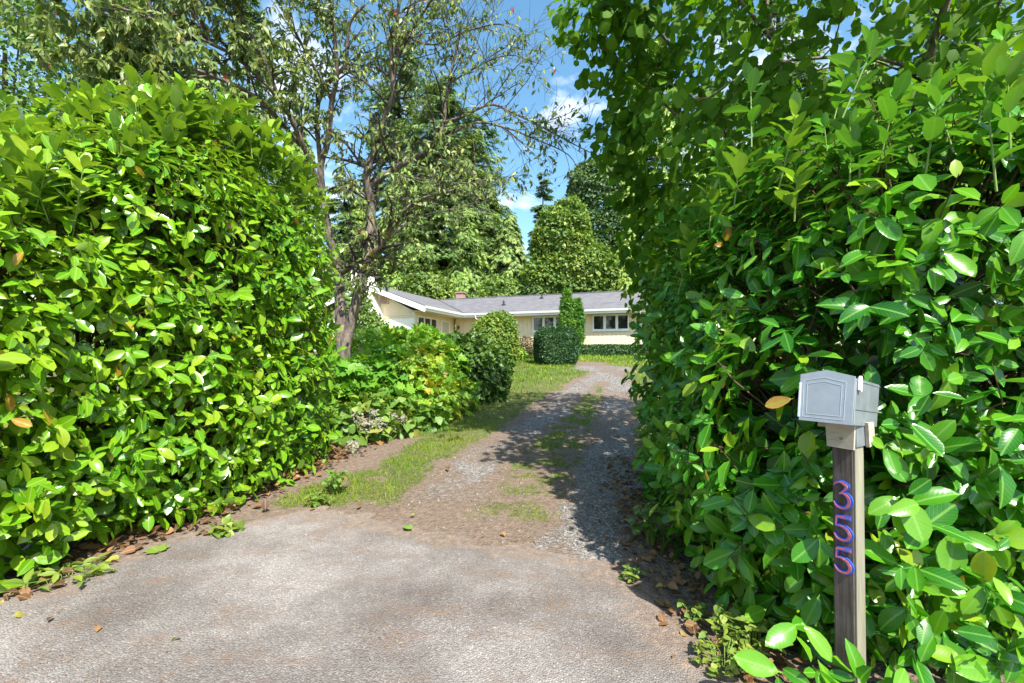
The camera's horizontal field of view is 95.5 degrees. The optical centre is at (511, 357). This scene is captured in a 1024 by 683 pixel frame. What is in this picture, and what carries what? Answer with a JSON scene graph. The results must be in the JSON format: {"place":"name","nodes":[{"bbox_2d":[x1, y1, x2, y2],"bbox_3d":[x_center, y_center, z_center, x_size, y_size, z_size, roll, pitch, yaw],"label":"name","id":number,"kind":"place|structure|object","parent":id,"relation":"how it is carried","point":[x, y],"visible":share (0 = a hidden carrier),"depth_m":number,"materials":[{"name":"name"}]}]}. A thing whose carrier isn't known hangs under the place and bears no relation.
{"place":"outdoors","nodes":[
{"label":"outdoors","id":0,"kind":"place"},
{"bbox_2d":[260,419,580,523],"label":"verge grass","id":1,"kind":"structure","parent":0,"point":[441,432],"depth_m":4.99,"materials":[{"name":"green plant"}]},
{"bbox_2d":[0,352,1020,682],"bbox_3d":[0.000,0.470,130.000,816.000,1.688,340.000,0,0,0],"label":"ground","id":2,"kind":"structure","parent":0,"point":[360,460],"depth_m":3.95,"materials":[{"name":"brown soil"}]},
{"bbox_2d":[0,0,93,325],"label":"alder tree","id":3,"kind":"object","parent":2,"relation":"on","point":[21,99],"visible":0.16,"depth_m":16.27,"materials":[{"name":"green plant"}]},
{"bbox_2d":[24,81,122,349],"bbox_3d":[-30.766,-9.900,34.091,11.503,24.899,10.820,0,0,0],"label":"cedar tree","id":4,"kind":"object","parent":2,"relation":"on","point":[101,342],"depth_m":31.72,"materials":[{"name":"green plant"}]},
{"bbox_2d":[93,0,230,343],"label":"douglas fir","id":5,"kind":"object","parent":2,"relation":"on","point":[128,2],"visible":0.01,"depth_m":39.23,"materials":[{"name":"green plant"}]},
{"bbox_2d":[0,63,346,592],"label":"laurel hedge","id":6,"kind":"object","parent":2,"relation":"on","point":[93,454],"visible":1,"depth_m":3.44,"materials":[{"name":"green plant"}]},
{"bbox_2d":[128,66,266,351],"bbox_3d":[-23.743,-10.439,35.851,10.906,24.507,10.326,0,0,0],"label":"cedar tree","id":7,"kind":"object","parent":2,"relation":"on","point":[212,84],"visible":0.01,"depth_m":35.65,"materials":[{"name":"green plant"}]},
{"bbox_2d":[214,0,293,287],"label":"douglas fir","id":8,"kind":"object","parent":2,"relation":"on","point":[254,14],"visible":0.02,"depth_m":43.93,"materials":[{"name":"green plant"}]},
{"bbox_2d":[251,123,345,351],"bbox_3d":[-18.024,-9.038,40.015,9.581,22.655,9.769,0,0,39],"label":"cedar tree","id":9,"kind":"object","parent":2,"relation":"on","point":[293,144],"visible":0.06,"depth_m":39.36,"materials":[{"name":"green plant"}]},
{"bbox_2d":[0,0,603,359],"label":"cherry tree","id":10,"kind":"object","parent":2,"relation":"on","point":[167,35],"visible":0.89,"depth_m":5.97,"materials":[{"name":"green plant"}]},
{"bbox_2d":[303,491,338,507],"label":"weed plant","id":11,"kind":"object","parent":2,"relation":"on","point":[315,499],"visible":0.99,"depth_m":4.00,"materials":[{"name":"green plant"}]},
{"bbox_2d":[321,469,350,493],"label":"weed plant","id":12,"kind":"object","parent":2,"relation":"on","point":[333,477],"visible":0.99,"depth_m":4.32,"materials":[{"name":"green plant"}]},
{"bbox_2d":[315,166,375,349],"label":"douglas fir","id":13,"kind":"object","parent":2,"relation":"on","point":[340,227],"visible":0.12,"depth_m":44.79,"materials":[{"name":"green plant"}]},
{"bbox_2d":[322,197,382,349],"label":"cedar tree","id":14,"kind":"object","parent":2,"relation":"on","point":[357,211],"visible":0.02,"depth_m":45.29,"materials":[{"name":"green plant"}]},
{"bbox_2d":[327,282,389,348],"bbox_3d":[-3.696,-0.572,12.144,2.426,2.738,1.778,0,0,-29],"label":"leafy shrub","id":15,"kind":"object","parent":2,"relation":"on","point":[370,316],"visible":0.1,"depth_m":11.87,"materials":[{"name":"green plant"}]},
{"bbox_2d":[0,505,743,682],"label":"asphalt apron","id":16,"kind":"object","parent":2,"relation":"on","point":[187,591],"visible":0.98,"depth_m":2.31,"materials":[{"name":"grey asphalt"}]},
{"bbox_2d":[3,552,117,592],"bbox_3d":[-2.584,1.249,2.721,0.460,0.130,0.500,0,0,0],"label":"weed plant","id":17,"kind":"object","parent":16,"relation":"on","point":[30,576],"visible":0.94,"depth_m":2.69,"materials":[{"name":"green plant"}]},
{"bbox_2d":[94,626,101,631],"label":"fallen leaf","id":18,"kind":"object","parent":16,"relation":"on","point":[96,628],"visible":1,"depth_m":2.19,"materials":[{"name":"orange plant"}]},
{"bbox_2d":[143,543,170,553],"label":"fallen leaf","id":19,"kind":"object","parent":16,"relation":"on","point":[153,549],"visible":1,"depth_m":3.09,"materials":[{"name":"green plant"}]},
{"bbox_2d":[207,513,244,537],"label":"weed plant","id":20,"kind":"object","parent":16,"relation":"on","point":[227,526],"visible":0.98,"depth_m":3.41,"materials":[{"name":"green plant"}]},
{"bbox_2d":[403,525,412,529],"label":"fallen leaf","id":21,"kind":"object","parent":16,"relation":"on","point":[408,526],"visible":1,"depth_m":3.46,"materials":[{"name":"green plant"}]},
{"bbox_2d":[316,388,451,453],"bbox_3d":[-1.911,0.985,6.710,1.224,1.081,2.114,0,0,38],"label":"hydrangea shrub","id":22,"kind":"object","parent":2,"relation":"on","point":[384,415],"visible":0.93,"depth_m":6.38,"materials":[{"name":"green plant"}]},
{"bbox_2d":[3,436,776,682],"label":"needle litter","id":23,"kind":"object","parent":2,"relation":"on","point":[386,541],"visible":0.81,"depth_m":3.37,"materials":[{"name":"brown plant"}]},
{"bbox_2d":[307,325,482,426],"bbox_3d":[-2.231,0.251,8.478,3.428,1.844,4.257,0,0,0],"label":"bramble shrub","id":24,"kind":"object","parent":2,"relation":"on","point":[401,366],"visible":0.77,"depth_m":7.66,"materials":[{"name":"green plant"}]},
{"bbox_2d":[353,38,436,273],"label":"douglas fir","id":25,"kind":"object","parent":2,"relation":"on","point":[398,110],"visible":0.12,"depth_m":49.34,"materials":[{"name":"green plant"}]},
{"bbox_2d":[374,150,440,298],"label":"cedar tree","id":26,"kind":"object","parent":2,"relation":"on","point":[397,283],"visible":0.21,"depth_m":43.64,"materials":[{"name":"green plant"}]},
{"bbox_2d":[0,438,821,682],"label":"leaf litter","id":27,"kind":"object","parent":2,"relation":"on","point":[26,594],"visible":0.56,"depth_m":3.07,"materials":[{"name":"brown plant"}]},
{"bbox_2d":[383,322,451,356],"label":"yellow shrub","id":28,"kind":"object","parent":2,"relation":"on","point":[434,334],"visible":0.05,"depth_m":11.29,"materials":[{"name":"green plant"}]},
{"bbox_2d":[403,270,456,298],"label":"understory shrub","id":29,"kind":"object","parent":2,"relation":"on","point":[445,279],"visible":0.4,"depth_m":40.98,"materials":[{"name":"green plant"}]},
{"bbox_2d":[376,73,511,297],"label":"douglas fir","id":30,"kind":"object","parent":2,"relation":"on","point":[439,245],"visible":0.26,"depth_m":45.95,"materials":[{"name":"green plant"}]},
{"bbox_2d":[437,212,491,329],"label":"cedar tree","id":31,"kind":"object","parent":2,"relation":"on","point":[464,266],"visible":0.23,"depth_m":42.95,"materials":[{"name":"green plant"}]},
{"bbox_2d":[432,113,518,297],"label":"douglas fir","id":32,"kind":"object","parent":2,"relation":"on","point":[490,133],"visible":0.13,"depth_m":49.20,"materials":[{"name":"green plant"}]},
{"bbox_2d":[442,328,514,405],"bbox_3d":[-0.843,0.184,10.000,1.831,1.729,2.323,0,0,0],"label":"rhododendron","id":33,"kind":"object","parent":2,"relation":"on","point":[489,361],"visible":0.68,"depth_m":9.36,"materials":[{"name":"green plant"}]},
{"bbox_2d":[304,365,669,545],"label":"gravel stones","id":34,"kind":"object","parent":2,"relation":"on","point":[564,533],"visible":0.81,"depth_m":4.52,"materials":[{"name":"grey gravel"}]},
{"bbox_2d":[478,191,505,279],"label":"cedar tree","id":35,"kind":"object","parent":2,"relation":"on","point":[496,211],"visible":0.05,"depth_m":49.08,"materials":[{"name":"green plant"}]},
{"bbox_2d":[470,309,520,365],"bbox_3d":[-0.723,-0.697,17.462,2.199,2.344,2.062,0,0,0],"label":"viburnum bush","id":36,"kind":"object","parent":2,"relation":"on","point":[504,333],"visible":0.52,"depth_m":16.90,"materials":[{"name":"green plant"}]},
{"bbox_2d":[475,272,524,296],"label":"understory shrub","id":37,"kind":"object","parent":2,"relation":"on","point":[489,292],"visible":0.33,"depth_m":39.17,"materials":[{"name":"green plant"}]},
{"bbox_2d":[481,213,530,295],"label":"cedar tree","id":38,"kind":"object","parent":2,"relation":"on","point":[510,248],"visible":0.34,"depth_m":43.97,"materials":[{"name":"green plant"}]},
{"bbox_2d":[518,346,528,359],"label":"hosta clump","id":39,"kind":"object","parent":2,"relation":"on","point":[522,353],"visible":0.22,"depth_m":20.32,"materials":[{"name":"green plant"}]},
{"bbox_2d":[519,335,533,358],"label":"barberry bush","id":40,"kind":"object","parent":2,"relation":"on","point":[528,348],"visible":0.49,"depth_m":21.20,"materials":[{"name":"beige plant"}]},
{"bbox_2d":[517,278,562,294],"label":"understory shrub","id":41,"kind":"object","parent":2,"relation":"on","point":[533,290],"visible":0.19,"depth_m":38.24,"materials":[{"name":"green plant"}]},
{"bbox_2d":[325,269,755,350],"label":"house","id":42,"kind":"structure","parent":2,"relation":"on","point":[608,320],"depth_m":28.14,"materials":[{"name":"beige paint"}]},
{"bbox_2d":[417,316,437,330],"bbox_3d":[-5.000,-1.660,27.497,0.095,1.440,2.350,0,0,19],"label":"window","id":43,"kind":"structure","parent":42,"relation":"in","point":[433,321],"depth_m":27.65,"materials":[{"name":"glass"}]},
{"bbox_2d":[441,320,449,333],"bbox_3d":[-4.248,-1.175,29.591,0.072,2.350,1.100,0,0,19],"label":"front door","id":44,"kind":"structure","parent":42,"relation":"in","point":[445,325],"depth_m":29.60,"materials":[{"name":"paint"}]},
{"bbox_2d":[531,316,558,332],"bbox_3d":[2.277,-2.050,28.576,2.220,1.020,0.170,0,0,19],"label":"window","id":45,"kind":"structure","parent":42,"relation":"in","point":[538,322],"depth_m":28.72,"materials":[{"name":"glass"}]},
{"bbox_2d":[591,313,629,331],"bbox_3d":[5.798,-2.050,27.345,2.220,1.020,0.170,0,0,19],"label":"window","id":46,"kind":"structure","parent":42,"relation":"in","point":[600,322],"depth_m":27.36,"materials":[{"name":"glass"}]},
{"bbox_2d":[526,172,554,271],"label":"slender cedar","id":47,"kind":"object","parent":2,"relation":"on","point":[543,195],"visible":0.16,"depth_m":57.65,"materials":[{"name":"green plant"}]},
{"bbox_2d":[533,325,579,364],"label":"clipped boxwood","id":48,"kind":"object","parent":2,"relation":"on","point":[566,344],"visible":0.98,"depth_m":18.17,"materials":[{"name":"green plant"}]},
{"bbox_2d":[517,194,621,294],"bbox_3d":[4.876,-7.028,40.065,9.032,13.636,6.055,0,0,0],"label":"maple tree","id":49,"kind":"object","parent":2,"relation":"on","point":[565,248],"visible":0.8,"depth_m":38.13,"materials":[{"name":"green plant"}]},
{"bbox_2d":[557,288,586,344],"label":"column thuja","id":50,"kind":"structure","parent":2,"relation":"on","point":[571,314],"depth_m":24.86,"materials":[{"name":"green plant"}]},
{"bbox_2d":[560,271,612,292],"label":"understory shrub","id":51,"kind":"object","parent":2,"relation":"on","point":[581,288],"visible":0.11,"depth_m":37.82,"materials":[{"name":"green plant"}]},
{"bbox_2d":[555,159,639,259],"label":"dark maple","id":52,"kind":"object","parent":2,"relation":"on","point":[594,197],"visible":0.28,"depth_m":43.87,"materials":[{"name":"green plant"}]},
{"bbox_2d":[579,343,653,355],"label":"hedge","id":53,"kind":"object","parent":2,"relation":"on","point":[607,349],"visible":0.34,"depth_m":23.27,"materials":[{"name":"green plant"}]},
{"bbox_2d":[571,404,662,446],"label":"shade grass","id":54,"kind":"structure","parent":2,"relation":"on","point":[595,419],"depth_m":7.70,"materials":[{"name":"green plant"}]},
{"bbox_2d":[613,228,645,290],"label":"cedar tree","id":55,"kind":"object","parent":2,"relation":"on","point":[619,284],"visible":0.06,"depth_m":40.94,"materials":[{"name":"green plant"}]},
{"bbox_2d":[617,563,645,582],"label":"weed plant","id":56,"kind":"object","parent":2,"relation":"on","point":[631,577],"visible":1,"depth_m":2.71,"materials":[{"name":"green plant"}]},
{"bbox_2d":[261,352,1003,430],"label":"lawn grass","id":57,"kind":"structure","parent":2,"relation":"on","point":[628,358],"depth_m":14.30,"materials":[{"name":"green plant"}]},
{"bbox_2d":[585,26,689,269],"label":"cedar tree","id":58,"kind":"object","parent":2,"relation":"on","point":[656,158],"visible":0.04,"depth_m":45.54,"materials":[{"name":"green plant"}]},
{"bbox_2d":[677,599,709,621],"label":"weed plant","id":59,"kind":"object","parent":2,"relation":"on","point":[697,613],"visible":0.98,"depth_m":2.29,"materials":[{"name":"green plant"}]},
{"bbox_2d":[658,78,738,262],"bbox_3d":[14.983,-9.199,36.043,12.230,24.932,10.849,0,0,0],"label":"cedar tree","id":60,"kind":"object","parent":2,"relation":"on","point":[689,144],"visible":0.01,"depth_m":35.85,"materials":[{"name":"green plant"}]},
{"bbox_2d":[691,631,746,678],"bbox_3d":[0.889,1.244,1.931,0.276,0.113,0.262,0,0,0],"label":"weed plant","id":61,"kind":"object","parent":2,"relation":"on","point":[731,665],"visible":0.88,"depth_m":1.94,"materials":[{"name":"green plant"}]},
{"bbox_2d":[705,593,793,655],"bbox_3d":[1.049,1.216,2.078,0.304,0.169,0.378,0,0,0],"label":"weed plant","id":62,"kind":"object","parent":2,"relation":"on","point":[752,628],"visible":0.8,"depth_m":2.06,"materials":[{"name":"green plant"}]},
{"bbox_2d":[722,0,838,325],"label":"douglas fir","id":63,"kind":"object","parent":2,"relation":"on","point":[803,78],"visible":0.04,"depth_m":35.35,"materials":[{"name":"green plant"}]},
{"bbox_2d":[547,0,1023,360],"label":"hazel tree","id":64,"kind":"object","parent":2,"relation":"on","point":[645,104],"visible":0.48,"depth_m":4.28,"materials":[{"name":"green plant"}]},
{"bbox_2d":[621,21,1023,682],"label":"laurel hedge","id":65,"kind":"object","parent":2,"relation":"on","point":[751,499],"visible":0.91,"depth_m":2.01,"materials":[{"name":"green plant"}]},
{"bbox_2d":[797,370,881,682],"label":"mailbox","id":66,"kind":"object","parent":2,"relation":"on","point":[842,408],"visible":1,"depth_m":1.69,"materials":[{"name":"brown wood"}]},
{"bbox_2d":[801,52,975,349],"bbox_3d":[23.149,-8.605,29.607,10.347,22.500,10.790,0,0,18],"label":"cedar tree","id":67,"kind":"object","parent":2,"relation":"on","point":[874,65],"depth_m":29.43,"materials":[{"name":"green plant"}]},
{"bbox_2d":[905,0,1022,319],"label":"douglas fir","id":68,"kind":"object","parent":2,"relation":"on","point":[934,16],"visible":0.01,"depth_m":31.09,"materials":[{"name":"green plant"}]},
{"bbox_2d":[0,0,1023,350],"label":"sky","id":69,"kind":"structure","parent":0,"point":[566,74],"materials":[{"name":"blue"}]},
{"bbox_2d":[369,362,705,568],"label":"driveway","id":70,"kind":"structure","parent":0,"point":[453,524],"depth_m":4.72,"materials":[{"name":"grey gravel"}]},
{"bbox_2d":[625,500,680,545],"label":"weed plant","id":71,"kind":"object","parent":70,"relation":"on","point":[653,532],"visible":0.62,"depth_m":3.21,"materials":[{"name":"green plant"}]}
]}

